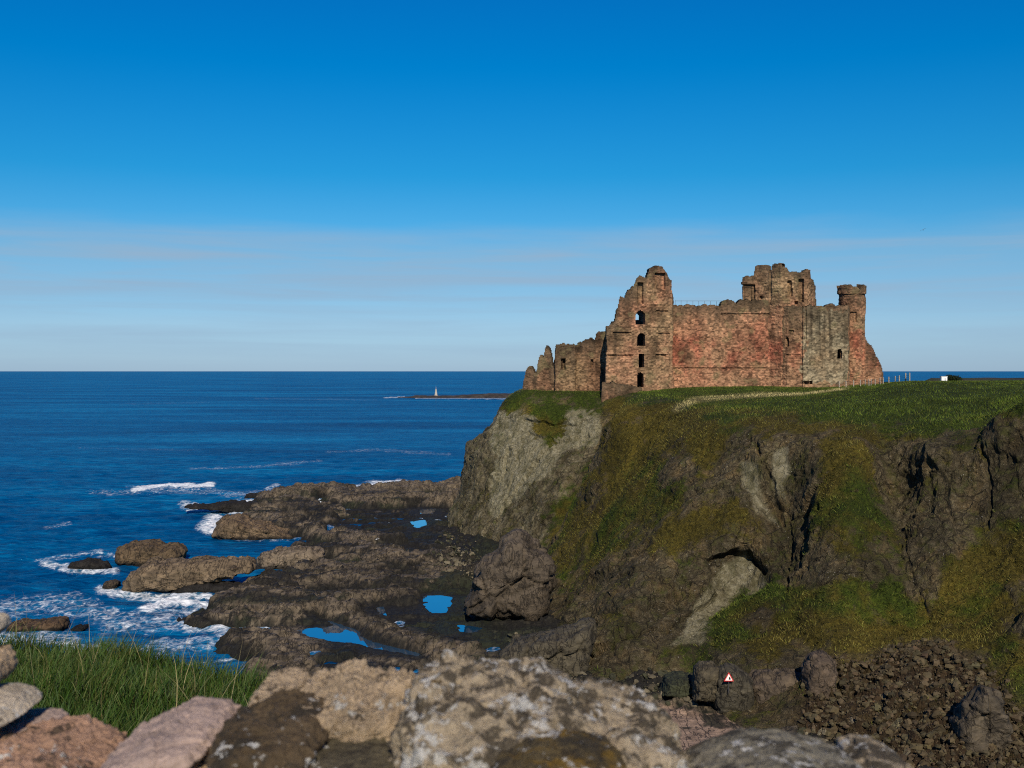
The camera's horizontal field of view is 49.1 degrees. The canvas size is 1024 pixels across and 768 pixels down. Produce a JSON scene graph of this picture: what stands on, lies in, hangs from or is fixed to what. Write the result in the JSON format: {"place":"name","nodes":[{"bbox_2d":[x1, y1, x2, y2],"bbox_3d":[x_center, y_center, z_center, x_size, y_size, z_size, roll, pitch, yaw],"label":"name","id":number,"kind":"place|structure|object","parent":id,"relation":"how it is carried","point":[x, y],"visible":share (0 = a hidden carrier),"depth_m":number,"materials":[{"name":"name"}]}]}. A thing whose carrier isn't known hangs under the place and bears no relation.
{"place":"outdoors","nodes":[
{"label":"outdoors","id":0,"kind":"place"},
{"bbox_2d":[0,622,275,737],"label":"ground","id":1,"kind":"structure","parent":0,"point":[117,707],"depth_m":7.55,"materials":[{"name":"plant"}]},
{"bbox_2d":[3,595,323,715],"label":"dry grass","id":2,"kind":"structure","parent":1,"relation":"on","point":[139,656],"depth_m":7.94,"materials":[{"name":"plant"}]},
{"bbox_2d":[0,612,912,767],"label":"stone wall","id":3,"kind":"structure","parent":1,"relation":"on","point":[451,708],"depth_m":1.45,"materials":[{"name":"grey stone"}]},
{"bbox_2d":[0,371,1023,682],"bbox_3d":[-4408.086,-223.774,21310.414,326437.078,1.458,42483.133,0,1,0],"label":"sea","id":4,"kind":"structure","parent":0,"point":[102,465],"depth_m":455.70,"materials":[{"name":"liquid"}]},
{"bbox_2d":[6,616,69,631],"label":"sea rock","id":5,"kind":"object","parent":4,"relation":"in","point":[60,623],"visible":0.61,"depth_m":150.24,"materials":[{"name":"brown stone"}]},
{"bbox_2d":[70,624,88,630],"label":"sea rock","id":6,"kind":"object","parent":4,"relation":"in","point":[80,627],"visible":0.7,"depth_m":150.83,"materials":[{"name":"brown stone"}]},
{"bbox_2d":[67,557,111,569],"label":"sea rock","id":7,"kind":"object","parent":4,"relation":"in","point":[92,563],"visible":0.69,"depth_m":195.85,"materials":[{"name":"grey stone"}]},
{"bbox_2d":[102,579,120,588],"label":"sea rock","id":8,"kind":"object","parent":4,"relation":"in","point":[113,584],"visible":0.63,"depth_m":179.50,"materials":[{"name":"brown stone"}]},
{"bbox_2d":[115,538,187,566],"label":"sea rock","id":9,"kind":"object","parent":4,"relation":"in","point":[136,553],"visible":0.76,"depth_m":201.66,"materials":[{"name":"brown stone"}]},
{"bbox_2d":[121,555,256,592],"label":"sea rock","id":10,"kind":"object","parent":4,"relation":"in","point":[157,574],"visible":0.92,"depth_m":175.96,"materials":[{"name":"brown stone"}]},
{"bbox_2d":[169,581,241,594],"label":"sea rock","id":11,"kind":"object","parent":4,"relation":"in","point":[213,587],"visible":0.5,"depth_m":174.79,"materials":[{"name":"brown stone"}]},
{"bbox_2d":[184,499,251,512],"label":"sea rock","id":12,"kind":"object","parent":4,"relation":"in","point":[230,506],"visible":0.86,"depth_m":273.13,"materials":[{"name":"brown stone"}]},
{"bbox_2d":[244,493,256,498],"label":"sea rock","id":13,"kind":"object","parent":4,"relation":"in","point":[251,495],"visible":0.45,"depth_m":308.13,"materials":[{"name":"brown stone"}]},
{"bbox_2d":[211,513,295,539],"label":"sea rock","id":14,"kind":"object","parent":4,"relation":"in","point":[239,526],"visible":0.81,"depth_m":231.15,"materials":[{"name":"brown stone"}]},
{"bbox_2d":[256,545,325,569],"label":"sea rock","id":15,"kind":"object","parent":4,"relation":"in","point":[280,557],"visible":0.71,"depth_m":197.29,"materials":[{"name":"brown stone"}]},
{"bbox_2d":[398,393,512,397],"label":"reef","id":16,"kind":"object","parent":4,"relation":"in","point":[496,395],"visible":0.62,"depth_m":1426.15},
{"bbox_2d":[0,0,1023,370],"label":"sky","id":17,"kind":"structure","parent":0,"point":[186,185],"materials":[{"name":"blue"}]},
{"bbox_2d":[177,475,937,767],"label":"shore","id":18,"kind":"structure","parent":0,"point":[356,576],"depth_m":164.50,"materials":[{"name":"brown stone"}]},
{"bbox_2d":[297,621,419,655],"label":"tide pool","id":19,"kind":"structure","parent":18,"relation":"on","point":[335,632],"depth_m":144.71,"materials":[{"name":"blue liquid"}]},
{"bbox_2d":[376,607,385,614],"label":"tide pool","id":20,"kind":"structure","parent":18,"relation":"on","point":[381,610],"depth_m":160.38,"materials":[{"name":"grey liquid"}]},
{"bbox_2d":[411,520,426,527],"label":"tide pool","id":21,"kind":"structure","parent":18,"relation":"on","point":[418,524],"depth_m":251.53,"materials":[{"name":"blue liquid"}]},
{"bbox_2d":[419,508,435,513],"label":"tide pool","id":22,"kind":"structure","parent":18,"relation":"on","point":[425,511],"depth_m":272.92,"materials":[{"name":"grey liquid"}]},
{"bbox_2d":[423,595,451,612],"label":"tide pool","id":23,"kind":"structure","parent":18,"relation":"on","point":[438,603],"depth_m":165.20,"materials":[{"name":"blue liquid"}]},
{"bbox_2d":[457,625,481,632],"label":"tide pool","id":24,"kind":"structure","parent":18,"relation":"on","point":[467,629],"depth_m":149.20,"materials":[{"name":"blue liquid"}]},
{"bbox_2d":[463,528,557,620],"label":"boulder","id":25,"kind":"object","parent":18,"relation":"on","point":[514,574],"visible":0.99,"depth_m":152.09,"materials":[{"name":"brown stone"}]},
{"bbox_2d":[499,617,596,675],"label":"boulder","id":26,"kind":"object","parent":18,"relation":"on","point":[567,648],"visible":0.69,"depth_m":124.32,"materials":[{"name":"brown stone"}]},
{"bbox_2d":[426,525,919,766],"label":"shore rubble","id":27,"kind":"object","parent":18,"relation":"on","point":[650,687],"visible":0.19,"depth_m":122.62,"materials":[{"name":"stone"}]},
{"bbox_2d":[658,671,691,697],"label":"boulder","id":28,"kind":"object","parent":18,"relation":"on","point":[675,684],"visible":0.86,"depth_m":115.58,"materials":[{"name":"grey stone"}]},
{"bbox_2d":[713,663,754,712],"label":"boulder","id":29,"kind":"object","parent":18,"relation":"on","point":[739,696],"visible":0.77,"depth_m":111.03,"materials":[{"name":"grey stone"}]},
{"bbox_2d":[724,673,732,692],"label":"warning sign","id":30,"kind":"object","parent":29,"relation":"on","point":[728,678],"visible":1,"depth_m":110.33,"materials":[{"name":"white metal"}]},
{"bbox_2d":[748,668,800,703],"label":"boulder","id":31,"kind":"object","parent":18,"relation":"on","point":[768,684],"visible":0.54,"depth_m":111.90,"materials":[{"name":"brown stone"}]},
{"bbox_2d":[890,718,901,728],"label":"boulder","id":32,"kind":"object","parent":18,"relation":"on","point":[896,723],"visible":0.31,"depth_m":101.55,"materials":[{"name":"brown stone"}]},
{"bbox_2d":[446,380,1023,767],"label":"terrain","id":33,"kind":"structure","parent":0,"point":[519,472],"depth_m":137.75,"materials":[{"name":"green plant"}]},
{"bbox_2d":[523,263,882,401],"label":"castle ruin","id":34,"kind":"object","parent":33,"relation":"on","point":[775,326],"visible":0.81,"depth_m":242.30,"materials":[{"name":"red stone"}]},
{"bbox_2d":[691,660,718,701],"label":"boulder","id":35,"kind":"object","parent":33,"relation":"on","point":[705,676],"visible":0.98,"depth_m":112.17,"materials":[{"name":"brown stone"}]},
{"bbox_2d":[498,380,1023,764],"bbox_3d":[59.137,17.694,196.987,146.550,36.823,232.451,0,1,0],"label":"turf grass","id":36,"kind":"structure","parent":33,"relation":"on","point":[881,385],"depth_m":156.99,"materials":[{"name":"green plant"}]},
{"bbox_2d":[946,374,953,380],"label":"bush","id":37,"kind":"object","parent":36,"relation":"on","point":[950,376],"visible":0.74,"depth_m":399.08,"materials":[{"name":"green plant"}]},
{"bbox_2d":[948,375,962,380],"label":"bush","id":38,"kind":"object","parent":36,"relation":"on","point":[956,377],"visible":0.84,"depth_m":398.69,"materials":[{"name":"green plant"}]},
{"bbox_2d":[799,650,837,697],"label":"boulder","id":39,"kind":"object","parent":33,"relation":"on","point":[819,673],"visible":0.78,"depth_m":108.67,"materials":[{"name":"brown stone"}]},
{"bbox_2d":[839,373,909,386],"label":"post fence","id":40,"kind":"object","parent":33,"relation":"on","point":[874,381],"visible":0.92,"depth_m":214.73,"materials":[{"name":"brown wood"}]},
{"bbox_2d":[796,638,1023,767],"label":"scree","id":41,"kind":"structure","parent":33,"relation":"on","point":[831,728],"depth_m":103.95,"materials":[{"name":"stone"}]},
{"bbox_2d":[939,376,947,380],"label":"white hut","id":42,"kind":"object","parent":33,"relation":"on","point":[944,378],"visible":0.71,"depth_m":235.55,"materials":[{"name":"paint"}]},
{"bbox_2d":[948,684,1013,753],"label":"boulder","id":43,"kind":"object","parent":33,"relation":"on","point":[979,721],"visible":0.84,"depth_m":95.63,"materials":[{"name":"grey stone"}]},
{"bbox_2d":[925,378,1023,380],"bbox_3d":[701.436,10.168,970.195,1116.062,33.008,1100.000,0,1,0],"label":"land","id":44,"kind":"structure","parent":0,"point":[968,379],"depth_m":759.90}
]}

